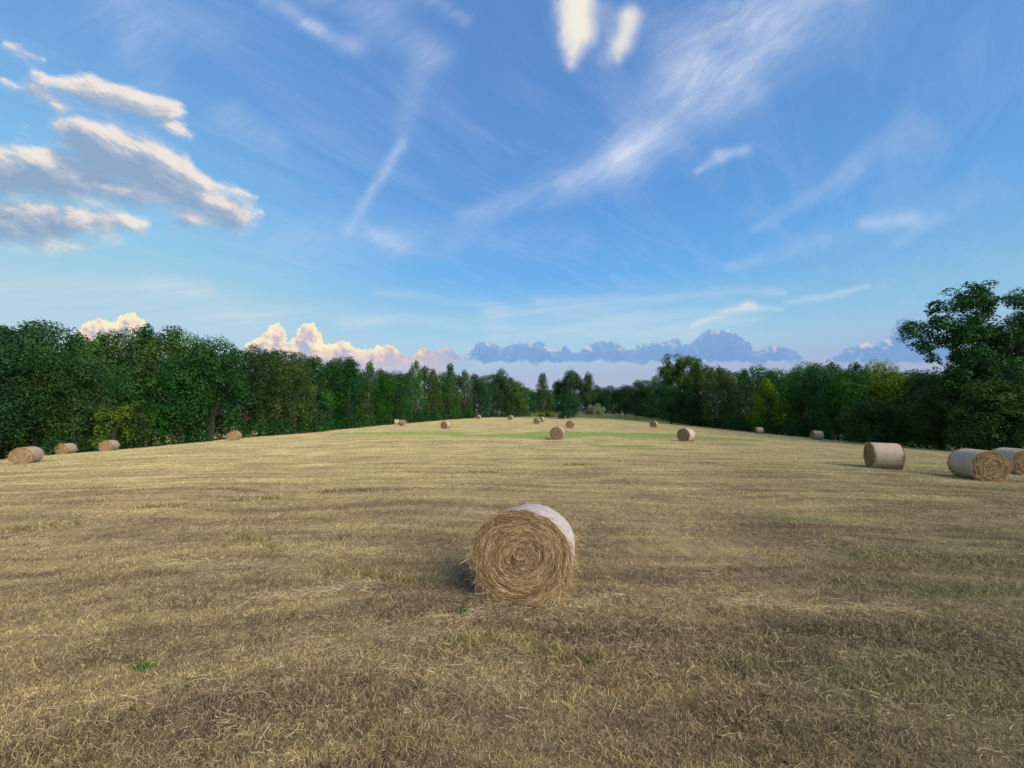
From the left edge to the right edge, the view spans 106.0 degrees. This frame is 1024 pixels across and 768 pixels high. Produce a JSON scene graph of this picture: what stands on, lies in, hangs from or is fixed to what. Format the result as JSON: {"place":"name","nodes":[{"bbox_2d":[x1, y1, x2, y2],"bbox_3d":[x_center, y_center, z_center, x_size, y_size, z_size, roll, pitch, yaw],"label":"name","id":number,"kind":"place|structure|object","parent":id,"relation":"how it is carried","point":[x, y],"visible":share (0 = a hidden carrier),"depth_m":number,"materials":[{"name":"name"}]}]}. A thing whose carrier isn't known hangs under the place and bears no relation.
{"place":"outdoors","nodes":[
{"label":"outdoors","id":0,"kind":"place"},
{"bbox_2d":[0,414,1023,767],"bbox_3d":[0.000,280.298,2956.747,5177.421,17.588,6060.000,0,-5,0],"label":"ground","id":1,"kind":"structure","parent":0,"point":[458,454],"depth_m":6.42,"materials":[{"name":"beige plant"}]},
{"bbox_2d":[0,328,35,446],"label":"broadleaf tree","id":2,"kind":"object","parent":1,"relation":"on","point":[7,366],"visible":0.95,"depth_m":40.14,"materials":[{"name":"green plant"}]},
{"bbox_2d":[0,325,41,359],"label":"tall tree","id":3,"kind":"object","parent":1,"relation":"on","point":[2,330],"visible":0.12,"depth_m":56.35,"materials":[{"name":"green plant"}]},
{"bbox_2d":[6,446,44,464],"bbox_3d":[-34.872,5.071,27.725,1.569,1.290,1.559,2,-5,-21],"label":"hay bale","id":4,"kind":"object","parent":1,"relation":"on","point":[25,455],"visible":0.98,"depth_m":27.33,"materials":[{"name":"plant"}]},
{"bbox_2d":[0,358,57,459],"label":"broadleaf tree","id":5,"kind":"object","parent":1,"relation":"on","point":[6,446],"visible":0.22,"depth_m":42.99,"materials":[{"name":"green plant"}]},
{"bbox_2d":[0,317,93,455],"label":"broadleaf tree","id":6,"kind":"object","parent":1,"relation":"on","point":[44,335],"visible":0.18,"depth_m":56.90,"materials":[{"name":"green plant"}]},
{"bbox_2d":[0,340,100,448],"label":"broadleaf tree","id":7,"kind":"object","parent":1,"relation":"on","point":[48,362],"visible":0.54,"depth_m":43.66,"materials":[{"name":"green plant"}]},
{"bbox_2d":[55,443,76,453],"bbox_3d":[-50.282,7.235,43.495,1.569,1.290,1.559,1,-5,-9],"label":"hay bale","id":8,"kind":"object","parent":1,"relation":"on","point":[66,448],"visible":0.94,"depth_m":43.06,"materials":[{"name":"plant"}]},
{"bbox_2d":[37,327,102,451],"bbox_3d":[-69.246,1.254,61.647,10.000,20.606,10.274,1,-5,-6],"label":"broadleaf tree","id":9,"kind":"object","parent":1,"relation":"on","point":[77,334],"visible":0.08,"depth_m":61.26,"materials":[{"name":"green plant"}]},
{"bbox_2d":[16,350,127,446],"bbox_3d":[-52.401,2.141,46.357,8.159,13.090,9.087,0,-5,-2],"label":"broadleaf tree","id":10,"kind":"object","parent":1,"relation":"on","point":[89,405],"visible":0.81,"depth_m":45.74,"materials":[{"name":"green plant"}]},
{"bbox_2d":[53,330,123,449],"bbox_3d":[-64.709,1.247,60.096,10.621,19.486,9.735,1,-5,-8],"label":"broadleaf tree","id":11,"kind":"object","parent":1,"relation":"on","point":[94,343],"visible":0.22,"depth_m":59.44,"materials":[{"name":"green plant"}]},
{"bbox_2d":[98,440,119,450],"bbox_3d":[-45.424,6.882,43.527,1.569,1.290,1.559,1,-5,-14],"label":"hay bale","id":12,"kind":"object","parent":1,"relation":"on","point":[107,445],"visible":0.94,"depth_m":43.08,"materials":[{"name":"plant"}]},
{"bbox_2d":[68,324,157,438],"bbox_3d":[-63.802,0.585,61.970,12.236,20.940,13.279,0,-5,5],"label":"broadleaf tree","id":13,"kind":"object","parent":1,"relation":"on","point":[113,351],"visible":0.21,"depth_m":61.13,"materials":[{"name":"green plant"}]},
{"bbox_2d":[88,404,138,447],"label":"sapling","id":14,"kind":"object","parent":1,"relation":"on","point":[115,422],"visible":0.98,"depth_m":46.42,"materials":[{"name":"green plant"}]},
{"bbox_2d":[85,360,163,448],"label":"broadleaf tree","id":15,"kind":"object","parent":1,"relation":"on","point":[122,381],"visible":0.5,"depth_m":51.48,"materials":[{"name":"green plant"}]},
{"bbox_2d":[104,323,167,446],"bbox_3d":[-61.846,0.212,63.998,9.948,21.558,11.273,0,-5,3],"label":"broadleaf tree","id":16,"kind":"object","parent":1,"relation":"on","point":[144,331],"visible":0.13,"depth_m":64.21,"materials":[{"name":"green plant"}]},
{"bbox_2d":[127,660,155,672],"bbox_3d":[-3.668,2.777,3.817,0.238,0.082,0.207,-3,-6,30],"label":"weed","id":17,"kind":"object","parent":1,"relation":"on","point":[143,665],"visible":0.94,"depth_m":3.80,"materials":[{"name":"green plant"}]},
{"bbox_2d":[130,411,160,446],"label":"sapling","id":18,"kind":"object","parent":1,"relation":"on","point":[148,420],"visible":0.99,"depth_m":47.77,"materials":[{"name":"green plant"}]},
{"bbox_2d":[107,331,188,448],"bbox_3d":[-49.164,0.852,53.094,8.440,16.293,8.758,1,-5,-13],"label":"broadleaf tree","id":19,"kind":"object","parent":1,"relation":"on","point":[149,359],"visible":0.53,"depth_m":52.17,"materials":[{"name":"green plant"}]},
{"bbox_2d":[132,325,193,443],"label":"broadleaf tree","id":20,"kind":"object","parent":1,"relation":"on","point":[170,332],"visible":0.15,"depth_m":64.49,"materials":[{"name":"green plant"}]},
{"bbox_2d":[141,354,219,443],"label":"broadleaf tree","id":21,"kind":"object","parent":1,"relation":"on","point":[161,380],"visible":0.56,"depth_m":52.75,"materials":[{"name":"green plant"}]},
{"bbox_2d":[143,329,226,440],"bbox_3d":[-54.678,0.512,66.427,13.128,20.060,11.788,3,-6,-31],"label":"broadleaf tree","id":22,"kind":"object","parent":1,"relation":"on","point":[187,339],"visible":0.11,"depth_m":64.88,"materials":[{"name":"green plant"}]},
{"bbox_2d":[162,334,256,440],"bbox_3d":[-42.590,0.588,55.102,11.493,16.027,10.591,-1,-5,13],"label":"broadleaf tree","id":23,"kind":"object","parent":1,"relation":"on","point":[215,397],"visible":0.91,"depth_m":53.99,"materials":[{"name":"green plant"}]},
{"bbox_2d":[205,345,253,438],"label":"broadleaf tree","id":24,"kind":"object","parent":1,"relation":"on","point":[234,350],"visible":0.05,"depth_m":74.19,"materials":[{"name":"green plant"}]},
{"bbox_2d":[227,431,241,440],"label":"hay bale","id":25,"kind":"object","parent":1,"relation":"on","point":[233,435],"visible":0.96,"depth_m":48.14,"materials":[{"name":"plant"}]},
{"bbox_2d":[218,343,275,437],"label":"broadleaf tree","id":26,"kind":"object","parent":1,"relation":"on","point":[252,363],"visible":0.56,"depth_m":61.74,"materials":[{"name":"green plant"}]},
{"bbox_2d":[239,349,285,433],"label":"broadleaf tree","id":27,"kind":"object","parent":1,"relation":"on","point":[264,351],"visible":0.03,"depth_m":75.90,"materials":[{"name":"green plant"}]},
{"bbox_2d":[0,396,532,458],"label":"undergrowth","id":28,"kind":"object","parent":1,"relation":"on","point":[269,429],"visible":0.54,"depth_m":63.93,"materials":[{"name":"green plant"}]},
{"bbox_2d":[246,348,294,434],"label":"broadleaf tree","id":29,"kind":"object","parent":1,"relation":"on","point":[272,355],"visible":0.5,"depth_m":63.65,"materials":[{"name":"green plant"}]},
{"bbox_2d":[262,349,319,418],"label":"broadleaf tree","id":30,"kind":"object","parent":1,"relation":"on","point":[294,355],"visible":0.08,"depth_m":80.75,"materials":[{"name":"green plant"}]},
{"bbox_2d":[264,356,320,433],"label":"broadleaf tree","id":31,"kind":"object","parent":1,"relation":"on","point":[296,380],"visible":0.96,"depth_m":63.75,"materials":[{"name":"green plant"}]},
{"bbox_2d":[296,354,336,432],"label":"broadleaf tree","id":32,"kind":"object","parent":1,"relation":"on","point":[315,365],"visible":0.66,"depth_m":70.57,"materials":[{"name":"green plant"}]},
{"bbox_2d":[309,357,355,426],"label":"broadleaf tree","id":33,"kind":"object","parent":1,"relation":"on","point":[331,367],"visible":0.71,"depth_m":75.08,"materials":[{"name":"green plant"}]},
{"bbox_2d":[332,355,365,428],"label":"broadleaf tree","id":34,"kind":"object","parent":1,"relation":"on","point":[351,369],"visible":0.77,"depth_m":76.97,"materials":[{"name":"green plant"}]},
{"bbox_2d":[323,357,376,419],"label":"broadleaf tree","id":35,"kind":"object","parent":1,"relation":"on","point":[360,382],"visible":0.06,"depth_m":96.34,"materials":[{"name":"green plant"}]},
{"bbox_2d":[353,359,381,423],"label":"broadleaf tree","id":36,"kind":"object","parent":1,"relation":"on","point":[371,376],"visible":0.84,"depth_m":86.57,"materials":[{"name":"green plant"}]},
{"bbox_2d":[369,372,395,422],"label":"broadleaf tree","id":37,"kind":"object","parent":1,"relation":"on","point":[385,388],"visible":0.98,"depth_m":87.80,"materials":[{"name":"green plant"}]},
{"bbox_2d":[385,372,415,420],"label":"broadleaf tree","id":38,"kind":"object","parent":1,"relation":"on","point":[401,387],"visible":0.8,"depth_m":93.30,"materials":[{"name":"green plant"}]},
{"bbox_2d":[397,371,429,416],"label":"broadleaf tree","id":39,"kind":"object","parent":1,"relation":"on","point":[407,373],"visible":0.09,"depth_m":122.23,"materials":[{"name":"green plant"}]},
{"bbox_2d":[404,360,427,419],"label":"broadleaf tree","id":40,"kind":"object","parent":1,"relation":"on","point":[418,385],"visible":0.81,"depth_m":103.56,"materials":[{"name":"green plant"}]},
{"bbox_2d":[415,365,438,411],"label":"broadleaf tree","id":41,"kind":"object","parent":1,"relation":"on","point":[425,377],"visible":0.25,"depth_m":129.64,"materials":[{"name":"green plant"}]},
{"bbox_2d":[419,369,443,420],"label":"broadleaf tree","id":42,"kind":"object","parent":1,"relation":"on","point":[432,375],"visible":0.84,"depth_m":108.92,"materials":[{"name":"green plant"}]},
{"bbox_2d":[422,372,459,413],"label":"broadleaf tree","id":43,"kind":"object","parent":1,"relation":"on","point":[440,377],"visible":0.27,"depth_m":132.60,"materials":[{"name":"green plant"}]},
{"bbox_2d":[435,363,463,419],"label":"broadleaf tree","id":44,"kind":"object","parent":1,"relation":"on","point":[447,381],"visible":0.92,"depth_m":116.22,"materials":[{"name":"green plant"}]},
{"bbox_2d":[444,373,469,414],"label":"broadleaf tree","id":45,"kind":"object","parent":1,"relation":"on","point":[457,376],"visible":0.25,"depth_m":139.65,"materials":[{"name":"green plant"}]},
{"bbox_2d":[454,369,474,418],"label":"broadleaf tree","id":46,"kind":"object","parent":1,"relation":"on","point":[463,379],"visible":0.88,"depth_m":123.43,"materials":[{"name":"green plant"}]},
{"bbox_2d":[461,373,490,413],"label":"broadleaf tree","id":47,"kind":"object","parent":1,"relation":"on","point":[473,378],"visible":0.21,"depth_m":147.73,"materials":[{"name":"green plant"}]},
{"bbox_2d":[470,375,494,415],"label":"broadleaf tree","id":48,"kind":"object","parent":1,"relation":"on","point":[480,398],"visible":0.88,"depth_m":130.99,"materials":[{"name":"green plant"}]},
{"bbox_2d":[479,374,510,410],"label":"broadleaf tree","id":49,"kind":"object","parent":1,"relation":"on","point":[490,376],"visible":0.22,"depth_m":149.98,"materials":[{"name":"green plant"}]},
{"bbox_2d":[490,366,512,412],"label":"broadleaf tree","id":50,"kind":"object","parent":1,"relation":"on","point":[503,383],"visible":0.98,"depth_m":134.94,"materials":[{"name":"green plant"}]},
{"bbox_2d":[0,423,1023,767],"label":"stubble","id":51,"kind":"object","parent":1,"relation":"on","point":[760,667],"visible":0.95,"depth_m":3.79,"materials":[{"name":"beige plant"}]},
{"bbox_2d":[0,429,1023,767],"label":"loose hay","id":52,"kind":"object","parent":1,"relation":"on","point":[596,603],"visible":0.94,"depth_m":4.18},
{"bbox_2d":[506,381,530,414],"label":"broadleaf tree","id":53,"kind":"object","parent":1,"relation":"on","point":[518,390],"visible":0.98,"depth_m":136.36,"materials":[{"name":"green plant"}]},
{"bbox_2d":[457,499,591,610],"bbox_3d":[0.212,2.243,5.412,1.842,1.269,1.291,-1,-12,13],"label":"hay bale","id":54,"kind":"object","parent":1,"relation":"on","point":[525,553],"visible":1,"depth_m":4.98,"materials":[{"name":"plant"}]},
{"bbox_2d":[523,387,540,413],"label":"broadleaf tree","id":55,"kind":"object","parent":1,"relation":"on","point":[530,396],"visible":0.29,"depth_m":169.05,"materials":[{"name":"green plant"}]},
{"bbox_2d":[531,372,554,411],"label":"broadleaf tree","id":56,"kind":"object","parent":1,"relation":"on","point":[540,385],"visible":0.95,"depth_m":143.78,"materials":[{"name":"green plant"}]},
{"bbox_2d":[550,426,564,439],"bbox_3d":[4.262,4.564,36.293,1.569,1.290,1.559,-2,-4,17],"label":"hay bale","id":57,"kind":"object","parent":1,"relation":"on","point":[557,433],"visible":1,"depth_m":35.79,"materials":[{"name":"plant"}]},
{"bbox_2d":[554,389,580,418],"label":"broadleaf tree","id":58,"kind":"object","parent":1,"relation":"on","point":[567,395],"visible":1,"depth_m":115.65,"materials":[{"name":"green plant"}]},
{"bbox_2d":[551,365,596,412],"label":"oak tree","id":59,"kind":"object","parent":1,"relation":"on","point":[571,382],"visible":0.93,"depth_m":203.55,"materials":[{"name":"green plant"}]},
{"bbox_2d":[500,385,674,414],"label":"distant wood","id":60,"kind":"object","parent":1,"relation":"on","point":[556,405],"visible":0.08,"depth_m":308.33,"materials":[{"name":"green plant"}]},
{"bbox_2d":[584,403,605,414],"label":"bush","id":61,"kind":"object","parent":1,"relation":"on","point":[594,410],"visible":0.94,"depth_m":162.53,"materials":[{"name":"green plant"}]},
{"bbox_2d":[588,384,609,408],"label":"broadleaf tree","id":62,"kind":"object","parent":1,"relation":"on","point":[596,388],"visible":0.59,"depth_m":245.96,"materials":[{"name":"green plant"}]},
{"bbox_2d":[521,412,677,421],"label":"rough grass","id":63,"kind":"structure","parent":1,"relation":"on","point":[622,416],"depth_m":142.28,"materials":[{"name":"green plant"}]},
{"bbox_2d":[599,385,622,413],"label":"broadleaf tree","id":64,"kind":"object","parent":1,"relation":"on","point":[607,396],"visible":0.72,"depth_m":232.82,"materials":[{"name":"green plant"}]},
{"bbox_2d":[612,384,632,414],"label":"broadleaf tree","id":65,"kind":"object","parent":1,"relation":"on","point":[622,392],"visible":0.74,"depth_m":214.12,"materials":[{"name":"green plant"}]},
{"bbox_2d":[623,378,645,412],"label":"broadleaf tree","id":66,"kind":"object","parent":1,"relation":"on","point":[632,393],"visible":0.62,"depth_m":188.72,"materials":[{"name":"green plant"}]},
{"bbox_2d":[634,379,656,413],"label":"broadleaf tree","id":67,"kind":"object","parent":1,"relation":"on","point":[644,394],"visible":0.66,"depth_m":170.98,"materials":[{"name":"green plant"}]},
{"bbox_2d":[645,374,670,414],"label":"broadleaf tree","id":68,"kind":"object","parent":1,"relation":"on","point":[656,385],"visible":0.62,"depth_m":153.36,"materials":[{"name":"green plant"}]},
{"bbox_2d":[652,383,686,423],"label":"broadleaf tree","id":69,"kind":"object","parent":1,"relation":"on","point":[670,394],"visible":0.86,"depth_m":118.05,"materials":[{"name":"green plant"}]},
{"bbox_2d":[655,352,704,423],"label":"tall tree","id":70,"kind":"object","parent":1,"relation":"on","point":[666,372],"visible":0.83,"depth_m":127.07,"materials":[{"name":"green plant"}]},
{"bbox_2d":[676,428,696,441],"bbox_3d":[16.211,4.691,35.916,1.559,1.290,1.569,6,-8,-37],"label":"hay bale","id":71,"kind":"object","parent":1,"relation":"on","point":[686,434],"visible":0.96,"depth_m":35.56,"materials":[{"name":"plant"}]},
{"bbox_2d":[672,377,707,425],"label":"broadleaf tree","id":72,"kind":"object","parent":1,"relation":"on","point":[688,403],"visible":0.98,"depth_m":111.54,"materials":[{"name":"green plant"}]},
{"bbox_2d":[684,360,712,425],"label":"broadleaf tree","id":73,"kind":"object","parent":1,"relation":"on","point":[697,368],"visible":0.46,"depth_m":115.10,"materials":[{"name":"green plant"}]},
{"bbox_2d":[689,363,718,418],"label":"broadleaf tree","id":74,"kind":"object","parent":1,"relation":"on","point":[705,367],"visible":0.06,"depth_m":139.45,"materials":[{"name":"green plant"}]},
{"bbox_2d":[699,367,728,426],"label":"broadleaf tree","id":75,"kind":"object","parent":1,"relation":"on","point":[710,380],"visible":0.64,"depth_m":107.90,"materials":[{"name":"green plant"}]},
{"bbox_2d":[702,364,729,422],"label":"broadleaf tree","id":76,"kind":"object","parent":1,"relation":"on","point":[718,369],"visible":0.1,"depth_m":130.09,"materials":[{"name":"green plant"}]},
{"bbox_2d":[711,368,748,421],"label":"broadleaf tree","id":77,"kind":"object","parent":1,"relation":"on","point":[725,390],"visible":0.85,"depth_m":100.49,"materials":[{"name":"green plant"}]},
{"bbox_2d":[730,368,762,427],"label":"broadleaf tree","id":78,"kind":"object","parent":1,"relation":"on","point":[744,376],"visible":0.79,"depth_m":93.55,"materials":[{"name":"green plant"}]},
{"bbox_2d":[731,363,771,420],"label":"broadleaf tree","id":79,"kind":"object","parent":1,"relation":"on","point":[756,376],"visible":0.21,"depth_m":109.49,"materials":[{"name":"green plant"}]},
{"bbox_2d":[745,377,788,432],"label":"broadleaf tree","id":80,"kind":"object","parent":1,"relation":"on","point":[766,385],"visible":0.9,"depth_m":80.54,"materials":[{"name":"green plant"}]},
{"bbox_2d":[754,367,804,434],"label":"broadleaf tree","id":81,"kind":"object","parent":1,"relation":"on","point":[775,380],"visible":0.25,"depth_m":83.45,"materials":[{"name":"green plant"}]},
{"bbox_2d":[776,366,823,429],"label":"broadleaf tree","id":82,"kind":"object","parent":1,"relation":"on","point":[798,406],"visible":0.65,"depth_m":73.70,"materials":[{"name":"green plant"}]},
{"bbox_2d":[787,361,831,413],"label":"broadleaf tree","id":83,"kind":"object","parent":1,"relation":"on","point":[802,373],"visible":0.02,"depth_m":91.66,"materials":[{"name":"green plant"}]},
{"bbox_2d":[603,401,1023,450],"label":"undergrowth","id":84,"kind":"object","parent":1,"relation":"on","point":[803,431],"visible":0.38,"depth_m":62.85,"materials":[{"name":"green plant"}]},
{"bbox_2d":[809,430,823,439],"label":"hay bale","id":85,"kind":"object","parent":1,"relation":"on","point":[818,435],"visible":0.96,"depth_m":51.94,"materials":[{"name":"plant"}]},
{"bbox_2d":[793,363,851,430],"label":"broadleaf tree","id":86,"kind":"object","parent":1,"relation":"on","point":[814,378],"visible":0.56,"depth_m":67.74,"materials":[{"name":"green plant"}]},
{"bbox_2d":[806,359,843,439],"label":"broadleaf tree","id":87,"kind":"object","parent":1,"relation":"on","point":[829,365],"visible":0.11,"depth_m":84.37,"materials":[{"name":"green plant"}]},
{"bbox_2d":[812,369,877,440],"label":"broadleaf tree","id":88,"kind":"object","parent":1,"relation":"on","point":[844,393],"visible":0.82,"depth_m":60.12,"materials":[{"name":"green plant"}]},
{"bbox_2d":[834,361,873,439],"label":"broadleaf tree","id":89,"kind":"object","parent":1,"relation":"on","point":[855,366],"visible":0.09,"depth_m":78.20,"materials":[{"name":"green plant"}]},
{"bbox_2d":[832,399,917,442],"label":"broadleaf tree","id":90,"kind":"object","parent":1,"relation":"on","point":[878,413],"visible":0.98,"depth_m":46.82,"materials":[{"name":"green plant"}]},
{"bbox_2d":[852,359,914,440],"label":"broadleaf tree","id":91,"kind":"object","parent":1,"relation":"on","point":[881,392],"visible":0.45,"depth_m":61.16,"materials":[{"name":"green plant"}]},
{"bbox_2d":[862,441,907,469],"bbox_3d":[17.647,3.358,18.368,1.559,1.290,1.569,0,-5,25],"label":"hay bale","id":92,"kind":"object","parent":1,"relation":"on","point":[885,455],"visible":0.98,"depth_m":17.96,"materials":[{"name":"plant"}]},
{"bbox_2d":[873,368,915,445],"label":"broadleaf tree","id":93,"kind":"object","parent":1,"relation":"on","point":[903,374],"depth_m":64.05,"materials":[{"name":"green plant"}]},
{"bbox_2d":[889,368,945,431],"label":"broadleaf tree","id":94,"kind":"object","parent":1,"relation":"on","point":[921,381],"visible":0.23,"depth_m":58.14,"materials":[{"name":"green plant"}]},
{"bbox_2d":[897,382,971,449],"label":"broadleaf tree","id":95,"kind":"object","parent":1,"relation":"on","point":[919,410],"visible":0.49,"depth_m":44.26,"materials":[{"name":"green plant"}]},
{"bbox_2d":[896,280,1023,447],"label":"great tree","id":96,"kind":"object","parent":1,"relation":"on","point":[975,331],"visible":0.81,"depth_m":40.73,"materials":[{"name":"green plant"}]},
{"bbox_2d":[913,372,1008,445],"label":"broadleaf tree","id":97,"kind":"object","parent":1,"relation":"on","point":[946,395],"visible":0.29,"depth_m":41.70,"materials":[{"name":"green plant"}]},
{"bbox_2d":[936,378,1023,448],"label":"broadleaf tree","id":98,"kind":"object","parent":1,"relation":"on","point":[1014,407],"visible":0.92,"depth_m":36.80,"materials":[{"name":"green plant"}]},
{"bbox_2d":[944,448,1015,481],"bbox_3d":[18.872,3.214,15.632,1.569,1.290,1.559,-1,-4,10],"label":"hay bale","id":99,"kind":"object","parent":1,"relation":"on","point":[984,465],"visible":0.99,"depth_m":15.18,"materials":[{"name":"plant"}]},
{"bbox_2d":[955,308,1023,447],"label":"broadleaf tree","id":100,"kind":"object","parent":1,"relation":"on","point":[1009,350],"visible":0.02,"depth_m":50.81,"materials":[{"name":"green plant"}]},
{"bbox_2d":[968,371,1023,447],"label":"broadleaf tree","id":101,"kind":"object","parent":1,"relation":"on","point":[1018,376],"visible":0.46,"depth_m":36.58,"materials":[{"name":"green plant"}]},
{"bbox_2d":[992,447,1023,474],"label":"hay bale","id":102,"kind":"object","parent":1,"relation":"on","point":[1013,456],"visible":0.51,"depth_m":17.74},
{"bbox_2d":[0,0,1023,415],"label":"sky","id":103,"kind":"structure","parent":0,"point":[606,189],"materials":[{"name":"blue"}]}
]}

